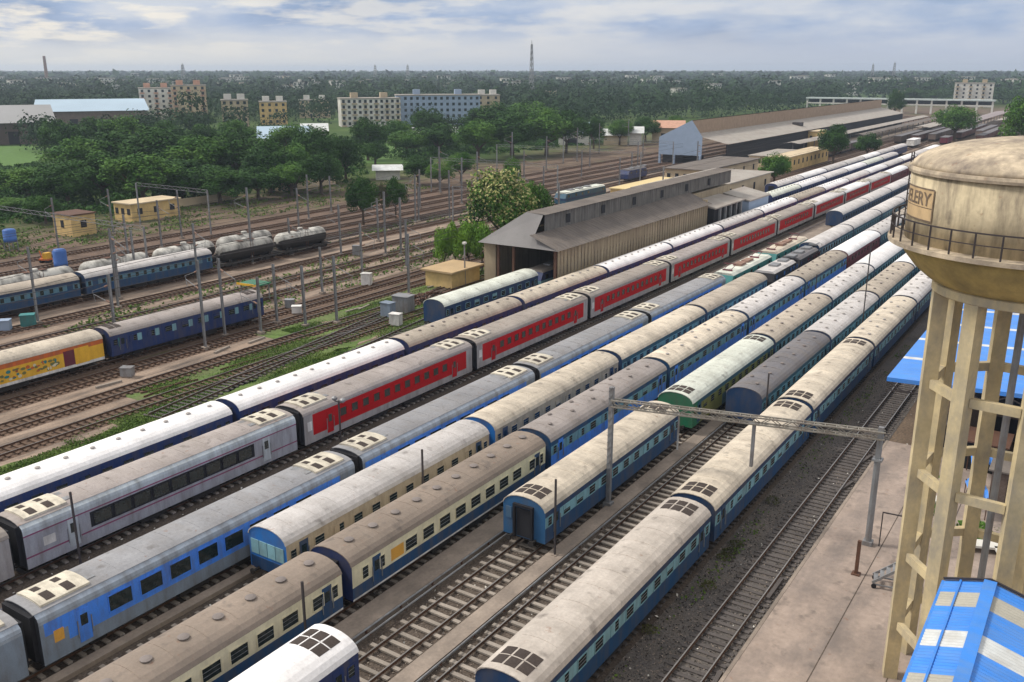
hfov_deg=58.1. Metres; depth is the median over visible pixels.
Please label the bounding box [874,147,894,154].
railway coach
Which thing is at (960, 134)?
goods wagon
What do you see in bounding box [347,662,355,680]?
window
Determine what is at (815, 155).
long building
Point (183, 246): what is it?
tank wagon
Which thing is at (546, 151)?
overhead mast
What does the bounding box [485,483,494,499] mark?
window
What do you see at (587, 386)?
window
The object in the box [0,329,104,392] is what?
railway van
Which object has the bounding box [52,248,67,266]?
water drum
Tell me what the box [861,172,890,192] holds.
railway coach
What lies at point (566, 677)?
window
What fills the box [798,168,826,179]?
railway coach
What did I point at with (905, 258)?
railway coach
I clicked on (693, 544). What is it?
window
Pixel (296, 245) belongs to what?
tank wagon
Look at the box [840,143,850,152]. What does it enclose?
goods wagon
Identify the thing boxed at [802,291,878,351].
railway coach
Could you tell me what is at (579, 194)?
locomotive
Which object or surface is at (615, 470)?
window
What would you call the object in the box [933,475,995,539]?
undergrowth
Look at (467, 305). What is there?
window
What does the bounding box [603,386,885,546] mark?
overhead gantry
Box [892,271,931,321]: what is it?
railway coach
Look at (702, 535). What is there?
door
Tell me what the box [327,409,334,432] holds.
door
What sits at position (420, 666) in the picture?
concrete path
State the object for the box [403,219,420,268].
overhead mast
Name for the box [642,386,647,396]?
window
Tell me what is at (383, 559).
window
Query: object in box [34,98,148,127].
warehouse
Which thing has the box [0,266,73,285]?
tank wagon
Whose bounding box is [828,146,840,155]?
goods wagon
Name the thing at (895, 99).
tree
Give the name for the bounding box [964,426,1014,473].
kiosk
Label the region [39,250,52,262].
track trolley
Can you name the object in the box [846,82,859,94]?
distant house
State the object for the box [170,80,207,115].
apartment block
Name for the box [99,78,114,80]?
distant house
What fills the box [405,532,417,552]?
window
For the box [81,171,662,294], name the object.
footpath
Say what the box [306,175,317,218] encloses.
overhead mast
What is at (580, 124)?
tree
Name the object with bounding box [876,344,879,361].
door
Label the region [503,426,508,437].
door
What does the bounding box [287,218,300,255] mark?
overhead mast
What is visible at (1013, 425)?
door
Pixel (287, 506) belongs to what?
window
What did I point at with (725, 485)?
railway coach
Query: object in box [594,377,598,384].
window
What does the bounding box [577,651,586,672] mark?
window
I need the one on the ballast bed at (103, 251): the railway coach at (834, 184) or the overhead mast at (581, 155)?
the overhead mast at (581, 155)
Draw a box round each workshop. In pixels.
[630,168,773,191]
[662,156,760,176]
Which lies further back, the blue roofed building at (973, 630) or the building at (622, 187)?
the building at (622, 187)
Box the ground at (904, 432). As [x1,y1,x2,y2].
[0,90,1022,455]
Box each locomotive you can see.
[528,252,594,284]
[554,184,605,204]
[620,165,646,180]
[714,250,771,283]
[754,253,797,285]
[758,233,807,261]
[781,242,819,268]
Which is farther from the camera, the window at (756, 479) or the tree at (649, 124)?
the tree at (649, 124)
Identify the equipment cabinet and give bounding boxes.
[0,318,11,330]
[19,312,36,326]
[119,365,134,377]
[284,298,294,308]
[291,305,301,313]
[352,245,359,255]
[360,272,372,285]
[379,300,395,316]
[388,312,402,326]
[391,292,414,312]
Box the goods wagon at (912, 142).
[906,138,920,146]
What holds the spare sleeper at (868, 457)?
on the ballast bed at (910, 340)
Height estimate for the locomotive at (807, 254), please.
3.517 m
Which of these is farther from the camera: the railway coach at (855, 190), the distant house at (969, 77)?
the distant house at (969, 77)
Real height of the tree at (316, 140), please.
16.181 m
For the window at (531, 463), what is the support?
in the railway coach at (380, 547)
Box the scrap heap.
[414,290,450,305]
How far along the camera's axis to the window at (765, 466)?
67.55 m
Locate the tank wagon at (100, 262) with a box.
[78,252,148,269]
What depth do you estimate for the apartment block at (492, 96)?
574.22 m
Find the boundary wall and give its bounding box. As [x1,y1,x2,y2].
[179,192,230,205]
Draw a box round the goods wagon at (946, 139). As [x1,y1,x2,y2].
[939,135,952,143]
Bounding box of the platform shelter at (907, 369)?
[885,303,1023,406]
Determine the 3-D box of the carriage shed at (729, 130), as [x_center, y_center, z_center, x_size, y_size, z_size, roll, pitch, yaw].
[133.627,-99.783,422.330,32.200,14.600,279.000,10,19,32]
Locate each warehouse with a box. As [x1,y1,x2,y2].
[0,104,55,144]
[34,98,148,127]
[256,126,308,140]
[300,123,328,131]
[558,122,589,144]
[604,129,629,144]
[629,126,643,144]
[652,120,685,141]
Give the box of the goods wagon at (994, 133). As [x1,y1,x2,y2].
[985,130,996,136]
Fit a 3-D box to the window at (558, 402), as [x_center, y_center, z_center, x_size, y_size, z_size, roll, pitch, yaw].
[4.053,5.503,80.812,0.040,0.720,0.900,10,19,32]
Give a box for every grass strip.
[0,324,417,472]
[108,317,423,424]
[124,280,482,399]
[255,267,483,338]
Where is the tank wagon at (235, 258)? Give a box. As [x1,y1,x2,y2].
[212,236,277,267]
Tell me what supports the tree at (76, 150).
on the ground at (904, 432)
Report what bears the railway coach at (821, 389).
on the railway track at (629, 638)
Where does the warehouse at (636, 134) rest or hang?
on the ground at (904, 432)
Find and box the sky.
[0,0,1023,71]
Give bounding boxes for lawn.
[0,146,48,166]
[355,143,420,162]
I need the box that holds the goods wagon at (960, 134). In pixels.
[956,131,965,138]
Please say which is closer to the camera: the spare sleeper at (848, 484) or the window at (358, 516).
the window at (358, 516)
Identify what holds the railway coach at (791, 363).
on the railway track at (468, 656)
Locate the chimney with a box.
[42,56,48,77]
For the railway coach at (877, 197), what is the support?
on the railway track at (34, 672)
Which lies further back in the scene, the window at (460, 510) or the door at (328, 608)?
the window at (460, 510)
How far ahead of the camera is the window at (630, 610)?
49.78 m
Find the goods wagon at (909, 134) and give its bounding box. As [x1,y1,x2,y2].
[902,132,914,140]
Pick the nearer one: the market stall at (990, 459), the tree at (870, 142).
the market stall at (990, 459)
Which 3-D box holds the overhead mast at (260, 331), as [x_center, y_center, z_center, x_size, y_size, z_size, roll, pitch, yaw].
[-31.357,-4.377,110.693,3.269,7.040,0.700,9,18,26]
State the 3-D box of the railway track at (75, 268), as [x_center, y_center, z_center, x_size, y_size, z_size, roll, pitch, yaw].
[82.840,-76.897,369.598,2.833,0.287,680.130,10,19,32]
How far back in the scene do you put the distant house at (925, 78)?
1346.28 m
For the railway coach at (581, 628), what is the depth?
49.06 m
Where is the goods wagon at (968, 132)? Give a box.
[960,129,970,136]
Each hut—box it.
[50,209,96,236]
[111,195,180,221]
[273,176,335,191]
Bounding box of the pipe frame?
[878,512,901,545]
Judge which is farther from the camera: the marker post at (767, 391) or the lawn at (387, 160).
the lawn at (387, 160)
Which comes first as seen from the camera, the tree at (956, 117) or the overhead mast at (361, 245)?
the overhead mast at (361, 245)
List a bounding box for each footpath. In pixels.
[0,140,928,445]
[0,140,939,465]
[0,142,905,423]
[0,223,492,343]
[11,176,664,325]
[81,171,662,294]
[260,134,889,293]
[264,138,893,309]
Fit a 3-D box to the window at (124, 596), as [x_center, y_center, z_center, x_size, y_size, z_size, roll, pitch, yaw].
[-21.619,14.226,50.917,0.040,1.020,1.500,11,19,32]
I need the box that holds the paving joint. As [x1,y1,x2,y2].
[806,488,967,681]
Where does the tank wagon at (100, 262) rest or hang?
on the railway track at (329, 238)
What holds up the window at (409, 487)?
in the railway coach at (287, 534)
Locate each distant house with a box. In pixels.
[6,80,25,86]
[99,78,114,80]
[101,81,119,95]
[146,78,163,86]
[327,80,345,88]
[556,77,570,80]
[670,88,686,95]
[707,83,721,101]
[764,80,780,85]
[790,76,803,80]
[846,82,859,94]
[914,77,931,80]
[961,76,975,80]
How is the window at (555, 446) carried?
in the railway coach at (565, 429)
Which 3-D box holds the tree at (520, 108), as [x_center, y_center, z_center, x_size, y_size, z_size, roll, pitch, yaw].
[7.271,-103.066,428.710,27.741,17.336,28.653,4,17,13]
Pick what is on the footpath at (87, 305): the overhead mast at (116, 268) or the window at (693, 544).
the overhead mast at (116, 268)
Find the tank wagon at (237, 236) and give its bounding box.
[213,230,275,255]
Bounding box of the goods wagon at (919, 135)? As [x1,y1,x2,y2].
[911,133,924,140]
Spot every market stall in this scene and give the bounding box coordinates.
[964,478,988,519]
[966,456,992,477]
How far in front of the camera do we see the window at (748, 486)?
64.68 m
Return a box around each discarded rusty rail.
[140,379,197,393]
[143,378,188,397]
[220,356,265,369]
[309,329,350,340]
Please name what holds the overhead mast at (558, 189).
on the footpath at (317, 291)
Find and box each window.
[5,501,18,508]
[31,491,43,498]
[56,482,67,490]
[79,473,90,481]
[80,220,86,227]
[93,504,112,524]
[101,465,112,472]
[107,584,133,612]
[113,339,117,345]
[114,496,132,515]
[123,457,133,464]
[129,334,137,341]
[133,488,151,507]
[139,569,163,595]
[144,449,153,456]
[147,329,154,336]
[152,480,169,498]
[163,442,173,448]
[165,325,172,331]
[169,554,191,580]
[171,473,187,491]
[181,320,188,327]
[182,435,192,441]
[182,676,192,681]
[188,466,204,483]
[197,541,218,565]
[201,428,209,434]
[201,657,222,681]
[206,459,221,475]
[213,312,219,318]
[222,452,237,468]
[224,528,243,551]
[228,308,234,314]
[229,640,249,666]
[238,446,252,461]
[243,304,249,311]
[249,516,267,527]
[256,624,274,648]
[273,504,289,514]
[277,399,284,404]
[281,608,298,632]
[290,547,297,559]
[295,493,311,503]
[312,592,324,612]
[314,531,324,544]
[331,583,338,600]
[334,521,344,533]
[340,405,346,416]
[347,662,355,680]
[351,400,358,411]
[353,510,362,522]
[362,396,369,406]
[362,563,369,580]
[371,500,380,512]
[373,391,379,401]
[380,553,385,568]
[384,387,390,397]
[389,490,397,502]
[394,383,400,392]
[397,443,409,451]
[404,379,410,388]
[405,481,413,492]
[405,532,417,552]
[414,374,419,384]
[414,435,426,442]
[421,473,429,484]
[422,522,434,540]
[424,371,429,380]
[430,427,441,434]
[433,367,438,376]
[436,464,444,474]
[439,511,450,529]
[442,363,447,372]
[445,419,456,426]
[451,456,458,466]
[455,501,465,519]
[460,412,470,419]
[465,302,469,308]
[465,449,471,458]
[470,492,480,509]
[483,440,487,448]
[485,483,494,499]
[499,474,508,490]
[500,339,503,347]
[507,336,511,344]
[511,423,517,432]
[512,466,521,481]
[514,333,518,341]
[521,330,525,338]
[523,417,528,425]
[528,327,532,335]
[529,457,535,471]
[534,410,539,419]
[539,452,543,464]
[545,404,550,413]
[548,515,551,526]
[553,444,556,454]
[555,399,560,407]
[559,669,569,681]
[563,500,570,515]
[566,393,570,400]
[566,434,572,445]
[575,387,580,395]
[576,491,583,505]
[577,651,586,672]
[578,426,584,437]
[585,382,589,390]
[589,482,595,495]
[590,419,595,430]
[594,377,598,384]
[594,633,603,654]
[601,412,606,422]
[601,474,605,486]
[610,617,619,637]
[612,465,618,477]
[623,457,628,469]
[626,602,633,620]
[633,392,637,399]
[633,449,639,461]
[640,587,647,605]
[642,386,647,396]
[644,441,649,453]
[652,380,656,389]
[653,434,658,446]
[653,574,660,591]
[663,428,667,438]
[666,560,673,577]
[678,548,685,564]
[679,363,683,372]
[690,536,696,552]
[703,398,707,407]
[705,524,708,536]
[710,392,714,402]
[716,512,720,524]
[727,498,733,512]
[737,489,742,502]
[746,480,750,492]
[754,471,759,484]
[762,463,767,475]
[770,455,774,467]
[778,447,782,458]
[785,440,789,451]
[792,433,795,443]
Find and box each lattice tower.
[181,64,185,78]
[529,44,533,86]
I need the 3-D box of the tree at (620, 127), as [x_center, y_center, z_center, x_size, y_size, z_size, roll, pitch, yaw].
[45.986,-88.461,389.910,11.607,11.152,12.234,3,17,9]
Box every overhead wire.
[0,126,864,312]
[0,127,829,284]
[0,139,708,251]
[0,139,714,259]
[0,142,656,243]
[1,141,658,237]
[2,126,848,298]
[2,130,894,345]
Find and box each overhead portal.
[0,206,147,257]
[135,182,211,234]
[430,157,557,191]
[496,144,641,180]
[563,137,673,164]
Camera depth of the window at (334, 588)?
51.76 m
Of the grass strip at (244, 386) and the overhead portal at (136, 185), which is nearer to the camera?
the grass strip at (244, 386)
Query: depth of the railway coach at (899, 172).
258.89 m
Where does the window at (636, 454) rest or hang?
in the railway coach at (641, 439)
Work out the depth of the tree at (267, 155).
233.04 m
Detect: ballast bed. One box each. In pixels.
[0,116,912,276]
[0,120,935,349]
[602,313,928,681]
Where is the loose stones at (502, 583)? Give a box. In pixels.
[359,424,736,681]
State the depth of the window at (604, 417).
77.52 m
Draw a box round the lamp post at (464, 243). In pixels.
[462,242,466,283]
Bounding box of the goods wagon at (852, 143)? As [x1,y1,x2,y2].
[849,140,858,149]
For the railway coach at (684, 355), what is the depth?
95.48 m
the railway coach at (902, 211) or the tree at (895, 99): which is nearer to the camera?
the railway coach at (902, 211)
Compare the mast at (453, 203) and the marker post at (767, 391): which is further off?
the mast at (453, 203)
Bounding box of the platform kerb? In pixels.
[718,440,887,681]
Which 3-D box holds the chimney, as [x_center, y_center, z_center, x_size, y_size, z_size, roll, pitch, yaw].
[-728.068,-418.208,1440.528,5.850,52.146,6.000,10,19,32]
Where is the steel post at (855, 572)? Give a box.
[851,540,861,576]
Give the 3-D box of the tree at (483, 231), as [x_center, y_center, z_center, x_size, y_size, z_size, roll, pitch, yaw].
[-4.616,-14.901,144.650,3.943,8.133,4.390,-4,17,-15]
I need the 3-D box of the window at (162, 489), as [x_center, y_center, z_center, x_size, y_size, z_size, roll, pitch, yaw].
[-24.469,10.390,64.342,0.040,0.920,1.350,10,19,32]
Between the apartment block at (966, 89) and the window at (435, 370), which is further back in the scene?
the apartment block at (966, 89)
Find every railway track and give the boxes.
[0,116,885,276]
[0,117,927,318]
[0,118,992,435]
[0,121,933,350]
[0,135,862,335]
[0,139,939,459]
[0,141,905,411]
[0,142,720,266]
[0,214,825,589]
[1,126,940,394]
[18,560,250,681]
[70,147,725,270]
[73,572,267,681]
[143,286,449,418]
[215,116,908,250]
[215,168,664,264]
[263,168,761,300]
[322,398,657,624]
[326,116,915,236]
[340,318,428,354]
[358,405,724,681]
[431,421,747,681]
[586,305,929,681]
[653,382,918,681]
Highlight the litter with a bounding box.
[13,366,911,679]
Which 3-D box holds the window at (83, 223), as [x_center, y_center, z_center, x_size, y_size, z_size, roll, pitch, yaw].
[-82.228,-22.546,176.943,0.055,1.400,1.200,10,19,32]
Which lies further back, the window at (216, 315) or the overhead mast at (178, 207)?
the overhead mast at (178, 207)
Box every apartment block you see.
[138,83,172,119]
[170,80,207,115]
[220,94,249,127]
[258,96,287,124]
[293,79,319,88]
[298,95,330,117]
[337,92,400,126]
[394,89,480,124]
[478,90,499,108]
[953,79,994,106]
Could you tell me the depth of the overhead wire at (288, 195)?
183.88 m
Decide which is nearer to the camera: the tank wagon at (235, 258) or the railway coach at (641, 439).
the railway coach at (641, 439)
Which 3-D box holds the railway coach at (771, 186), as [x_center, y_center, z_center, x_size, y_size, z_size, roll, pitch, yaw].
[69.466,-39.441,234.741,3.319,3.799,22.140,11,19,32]
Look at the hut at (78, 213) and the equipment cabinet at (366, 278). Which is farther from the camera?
the hut at (78, 213)
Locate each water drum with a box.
[2,228,18,251]
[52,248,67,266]
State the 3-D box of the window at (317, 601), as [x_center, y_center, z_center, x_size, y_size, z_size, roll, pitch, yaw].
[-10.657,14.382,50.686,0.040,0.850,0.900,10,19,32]
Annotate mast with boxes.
[17,247,41,323]
[44,198,59,247]
[92,274,115,322]
[100,189,115,234]
[108,228,124,308]
[111,236,125,299]
[114,215,128,253]
[119,230,134,259]
[156,200,168,247]
[169,190,184,238]
[185,260,209,349]
[191,223,204,281]
[216,258,234,337]
[234,187,255,263]
[240,277,264,334]
[271,264,290,324]
[285,266,309,326]
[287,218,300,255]
[296,188,307,226]
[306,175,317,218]
[318,247,335,294]
[326,204,343,254]
[328,176,339,212]
[332,256,352,323]
[359,223,374,280]
[365,198,380,241]
[371,192,388,255]
[387,197,403,255]
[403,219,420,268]
[405,174,417,223]
[406,234,423,293]
[408,187,420,221]
[409,169,421,208]
[431,157,442,193]
[438,146,446,191]
[447,170,460,218]
[451,158,463,204]
[452,186,468,224]
[476,152,486,181]
[504,132,512,158]
[522,150,530,178]
[543,166,553,184]
[546,136,552,169]
[547,183,559,204]
[571,128,577,161]
[573,151,582,177]
[583,139,590,166]
[598,123,606,152]
[610,158,620,184]
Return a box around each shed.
[372,164,402,179]
[479,168,731,280]
[658,99,902,163]
[723,186,770,212]
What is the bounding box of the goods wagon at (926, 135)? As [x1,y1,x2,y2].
[919,131,929,139]
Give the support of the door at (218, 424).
in the railway coach at (49, 475)
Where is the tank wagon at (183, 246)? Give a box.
[152,240,216,261]
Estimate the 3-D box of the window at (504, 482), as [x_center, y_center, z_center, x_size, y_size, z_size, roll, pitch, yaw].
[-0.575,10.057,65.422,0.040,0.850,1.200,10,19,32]
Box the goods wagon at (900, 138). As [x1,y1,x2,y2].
[894,134,907,142]
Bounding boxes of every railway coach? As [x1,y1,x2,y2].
[0,273,80,315]
[0,401,232,512]
[0,408,297,570]
[0,527,14,581]
[0,610,28,681]
[1,451,354,667]
[72,248,212,295]
[78,551,342,681]
[93,289,263,357]
[215,339,404,421]
[229,624,359,681]
[248,419,489,573]
[275,339,471,445]
[310,431,545,601]
[330,365,534,473]
[388,297,521,355]
[423,268,537,323]
[452,293,587,368]
[462,351,618,445]
[474,497,710,681]
[503,401,678,546]
[506,266,606,310]
[512,311,647,380]
[517,359,666,468]
[570,260,668,317]
[593,242,671,277]
[596,305,704,371]
[628,273,725,323]
[642,310,746,388]
[655,236,729,282]
[658,224,722,252]
[658,334,773,429]
[669,399,810,541]
[684,272,766,321]
[712,209,763,232]
[717,217,776,255]
[725,276,804,335]
[725,331,829,420]
[748,293,831,353]
[754,197,796,216]
[765,175,803,191]
[765,202,813,235]
[766,184,800,202]
[776,338,873,434]
[784,250,846,297]
[788,187,824,203]
[793,176,825,191]
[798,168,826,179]
[799,224,852,255]
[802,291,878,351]
[804,190,844,218]
[808,263,873,309]
[816,178,848,192]
[818,169,847,182]
[821,162,846,171]
[825,198,868,226]
[830,230,880,268]
[835,180,869,203]
[838,209,880,236]
[840,162,866,174]
[841,156,864,165]
[841,171,869,183]
[845,296,916,367]
[854,262,913,308]
[855,241,904,277]
[857,188,891,208]
[860,152,880,159]
[861,164,887,175]
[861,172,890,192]
[862,157,883,167]
[865,214,905,246]
[868,197,904,220]
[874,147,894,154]
[877,152,897,162]
[879,179,909,197]
[881,158,902,169]
[884,165,907,183]
[891,143,907,155]
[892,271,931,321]
[893,253,920,276]
[894,190,908,207]
[896,206,906,214]
[898,153,916,163]
[902,160,912,175]
[913,149,927,155]
[923,145,939,149]
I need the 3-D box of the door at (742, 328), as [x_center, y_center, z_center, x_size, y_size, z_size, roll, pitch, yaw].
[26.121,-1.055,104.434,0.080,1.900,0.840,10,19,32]
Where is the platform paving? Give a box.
[723,441,1002,681]
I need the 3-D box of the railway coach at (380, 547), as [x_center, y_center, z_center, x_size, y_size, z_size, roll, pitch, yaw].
[-4.711,11.181,62.274,3.359,3.799,22.320,10,19,32]
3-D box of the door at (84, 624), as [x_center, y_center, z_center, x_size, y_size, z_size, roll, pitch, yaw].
[-22.816,15.139,49.261,0.080,1.900,0.840,11,19,32]
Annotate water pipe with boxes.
[352,530,503,639]
[355,533,506,643]
[416,422,725,681]
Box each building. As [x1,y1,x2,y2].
[421,259,483,288]
[609,177,672,191]
[748,149,795,167]
[770,147,828,171]
[902,577,1023,681]
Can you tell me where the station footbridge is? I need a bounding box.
[806,97,995,113]
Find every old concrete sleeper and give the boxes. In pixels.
[95,380,121,388]
[214,345,229,353]
[248,336,264,343]
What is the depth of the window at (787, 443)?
71.74 m
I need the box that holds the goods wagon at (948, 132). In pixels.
[940,129,951,134]
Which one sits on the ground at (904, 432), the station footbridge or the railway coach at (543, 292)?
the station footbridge
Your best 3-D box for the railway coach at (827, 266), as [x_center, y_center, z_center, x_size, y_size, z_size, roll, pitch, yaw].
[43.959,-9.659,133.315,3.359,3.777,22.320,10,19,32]
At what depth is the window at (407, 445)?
70.22 m
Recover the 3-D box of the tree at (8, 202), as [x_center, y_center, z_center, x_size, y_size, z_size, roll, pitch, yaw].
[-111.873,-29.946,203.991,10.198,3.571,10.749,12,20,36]
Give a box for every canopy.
[702,194,744,224]
[787,115,927,148]
[859,117,941,140]
[916,114,977,129]
[961,111,1005,129]
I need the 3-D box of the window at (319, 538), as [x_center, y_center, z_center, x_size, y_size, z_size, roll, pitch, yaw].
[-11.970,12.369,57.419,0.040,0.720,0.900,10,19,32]
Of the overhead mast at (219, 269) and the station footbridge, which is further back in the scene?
the station footbridge
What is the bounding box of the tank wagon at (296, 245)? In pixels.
[271,226,329,255]
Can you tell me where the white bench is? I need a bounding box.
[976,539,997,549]
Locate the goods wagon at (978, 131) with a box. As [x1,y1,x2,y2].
[975,129,986,135]
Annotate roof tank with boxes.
[792,122,803,125]
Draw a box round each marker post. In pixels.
[69,492,81,564]
[301,581,306,630]
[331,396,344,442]
[421,449,423,483]
[551,479,557,556]
[765,373,769,409]
[862,243,871,322]
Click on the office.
(811, 135)
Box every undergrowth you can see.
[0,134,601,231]
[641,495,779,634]
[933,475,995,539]
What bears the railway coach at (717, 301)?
on the railway track at (161, 632)
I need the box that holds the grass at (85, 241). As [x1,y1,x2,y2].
[0,181,495,332]
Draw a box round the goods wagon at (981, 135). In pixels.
[976,133,987,138]
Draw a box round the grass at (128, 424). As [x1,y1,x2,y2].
[0,270,483,475]
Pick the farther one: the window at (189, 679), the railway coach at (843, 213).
the railway coach at (843, 213)
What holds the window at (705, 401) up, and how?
in the railway coach at (709, 384)
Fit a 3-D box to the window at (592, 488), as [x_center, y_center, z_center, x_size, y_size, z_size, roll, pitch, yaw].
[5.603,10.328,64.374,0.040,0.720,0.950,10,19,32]
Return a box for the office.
[784,129,825,146]
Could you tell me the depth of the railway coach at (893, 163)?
280.31 m
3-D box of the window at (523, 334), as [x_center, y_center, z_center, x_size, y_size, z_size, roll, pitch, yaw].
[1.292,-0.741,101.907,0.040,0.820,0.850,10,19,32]
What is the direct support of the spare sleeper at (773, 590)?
on the ballast bed at (910, 340)
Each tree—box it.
[0,165,18,181]
[0,166,44,196]
[0,197,27,211]
[22,194,61,223]
[29,159,99,203]
[36,135,110,162]
[37,118,83,150]
[62,150,123,194]
[66,116,104,139]
[87,130,151,159]
[95,114,147,138]
[96,152,186,197]
[114,126,186,163]
[135,119,184,138]
[147,157,213,198]
[159,133,238,168]
[180,123,220,140]
[188,165,252,203]
[209,129,269,172]
[216,119,261,138]
[236,139,297,192]
[236,166,283,199]
[266,122,308,147]
[268,161,311,196]
[278,142,311,190]
[291,124,342,160]
[297,152,344,193]
[335,135,366,178]
[345,174,379,224]
[349,116,388,159]
[359,140,391,164]
[375,182,390,208]
[380,119,412,148]
[382,175,409,217]
[386,129,433,152]
[401,154,434,184]
[410,109,445,132]
[414,122,459,154]
[424,162,454,180]
[432,227,453,262]
[443,220,466,259]
[444,152,476,180]
[451,118,500,160]
[455,221,480,261]
[458,101,516,125]
[458,166,542,229]
[471,221,492,270]
[485,110,541,156]
[502,155,520,178]
[505,100,559,116]
[521,109,573,155]
[522,180,555,209]
[547,109,589,152]
[580,117,607,148]
[607,119,634,144]
[634,116,660,141]
[667,115,687,122]
[757,151,792,181]
[817,123,850,163]
[853,132,882,153]
[885,89,906,110]
[901,87,928,98]
[927,89,950,98]
[930,104,982,140]
[998,95,1023,136]
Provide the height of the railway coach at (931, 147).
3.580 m
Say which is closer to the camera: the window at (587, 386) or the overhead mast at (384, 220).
the window at (587, 386)
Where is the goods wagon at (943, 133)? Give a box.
[936,130,946,135]
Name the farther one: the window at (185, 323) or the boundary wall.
the boundary wall
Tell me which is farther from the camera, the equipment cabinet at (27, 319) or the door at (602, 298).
the door at (602, 298)
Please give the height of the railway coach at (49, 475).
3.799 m
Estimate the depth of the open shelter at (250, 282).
126.85 m
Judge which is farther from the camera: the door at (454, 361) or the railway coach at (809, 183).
the railway coach at (809, 183)
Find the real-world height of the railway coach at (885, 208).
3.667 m
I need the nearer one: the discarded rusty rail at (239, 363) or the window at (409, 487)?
the window at (409, 487)
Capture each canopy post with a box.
[718,208,721,220]
[723,206,726,218]
[729,205,731,216]
[734,203,736,214]
[739,201,741,213]
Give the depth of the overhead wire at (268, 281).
107.54 m
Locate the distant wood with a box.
[0,68,1023,153]
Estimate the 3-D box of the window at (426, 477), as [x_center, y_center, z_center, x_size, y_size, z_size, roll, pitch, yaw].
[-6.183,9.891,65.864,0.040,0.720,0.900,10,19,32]
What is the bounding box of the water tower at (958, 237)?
[882,136,1023,679]
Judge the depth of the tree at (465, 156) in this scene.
256.93 m
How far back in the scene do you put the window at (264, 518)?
58.72 m
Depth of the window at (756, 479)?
66.15 m
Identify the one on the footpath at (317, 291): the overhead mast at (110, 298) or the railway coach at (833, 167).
the overhead mast at (110, 298)
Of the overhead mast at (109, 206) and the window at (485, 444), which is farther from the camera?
the overhead mast at (109, 206)
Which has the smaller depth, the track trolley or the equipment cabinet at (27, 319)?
the equipment cabinet at (27, 319)
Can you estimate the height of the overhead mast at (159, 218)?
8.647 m
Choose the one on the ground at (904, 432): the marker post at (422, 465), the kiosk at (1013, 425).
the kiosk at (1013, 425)
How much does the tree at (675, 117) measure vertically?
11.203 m
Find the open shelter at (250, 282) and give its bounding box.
[236,279,271,297]
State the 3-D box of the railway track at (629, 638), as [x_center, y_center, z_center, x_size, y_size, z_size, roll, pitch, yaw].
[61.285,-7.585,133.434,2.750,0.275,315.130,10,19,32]
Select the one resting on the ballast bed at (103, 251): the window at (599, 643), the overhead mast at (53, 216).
the overhead mast at (53, 216)
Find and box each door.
[8,132,19,144]
[67,516,81,546]
[70,119,78,124]
[76,605,93,642]
[119,335,126,352]
[215,420,222,428]
[250,407,256,413]
[252,300,257,315]
[262,436,271,460]
[299,537,309,553]
[322,584,333,619]
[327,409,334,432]
[333,667,345,681]
[372,553,382,585]
[450,305,453,315]
[452,358,457,377]
[476,440,482,452]
[491,342,495,359]
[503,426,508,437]
[516,507,529,538]
[534,452,540,476]
[553,505,560,533]
[558,437,563,460]
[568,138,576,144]
[574,307,577,323]
[601,296,603,310]
[658,375,662,394]
[659,272,661,285]
[669,421,674,443]
[674,365,678,383]
[697,400,701,421]
[698,525,704,556]
[720,503,725,532]
[741,323,743,338]
[752,316,754,331]
[803,419,806,441]
[815,406,819,428]
[867,353,870,371]
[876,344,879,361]
[994,416,1017,440]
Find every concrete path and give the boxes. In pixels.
[0,219,833,607]
[41,565,261,681]
[334,511,505,641]
[388,409,727,681]
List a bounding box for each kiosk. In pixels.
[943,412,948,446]
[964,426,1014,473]
[971,393,1021,441]
[988,458,1011,502]
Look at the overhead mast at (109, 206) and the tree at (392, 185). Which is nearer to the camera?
the overhead mast at (109, 206)
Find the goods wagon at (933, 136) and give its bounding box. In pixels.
[928,132,940,140]
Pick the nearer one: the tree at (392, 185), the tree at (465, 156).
the tree at (392, 185)
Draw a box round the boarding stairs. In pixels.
[871,562,895,588]
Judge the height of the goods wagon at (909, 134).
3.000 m
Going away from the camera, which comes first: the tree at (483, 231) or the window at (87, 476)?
the window at (87, 476)
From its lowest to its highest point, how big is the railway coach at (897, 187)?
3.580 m
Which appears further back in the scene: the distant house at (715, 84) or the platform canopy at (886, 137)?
the distant house at (715, 84)
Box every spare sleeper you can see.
[712,670,722,681]
[765,577,783,600]
[834,480,853,493]
[855,454,871,465]
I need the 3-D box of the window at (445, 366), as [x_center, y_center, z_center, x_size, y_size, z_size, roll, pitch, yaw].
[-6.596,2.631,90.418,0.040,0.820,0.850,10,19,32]
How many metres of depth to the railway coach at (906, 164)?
270.96 m
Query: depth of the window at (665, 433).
74.26 m
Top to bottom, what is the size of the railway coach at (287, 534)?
3.687 m

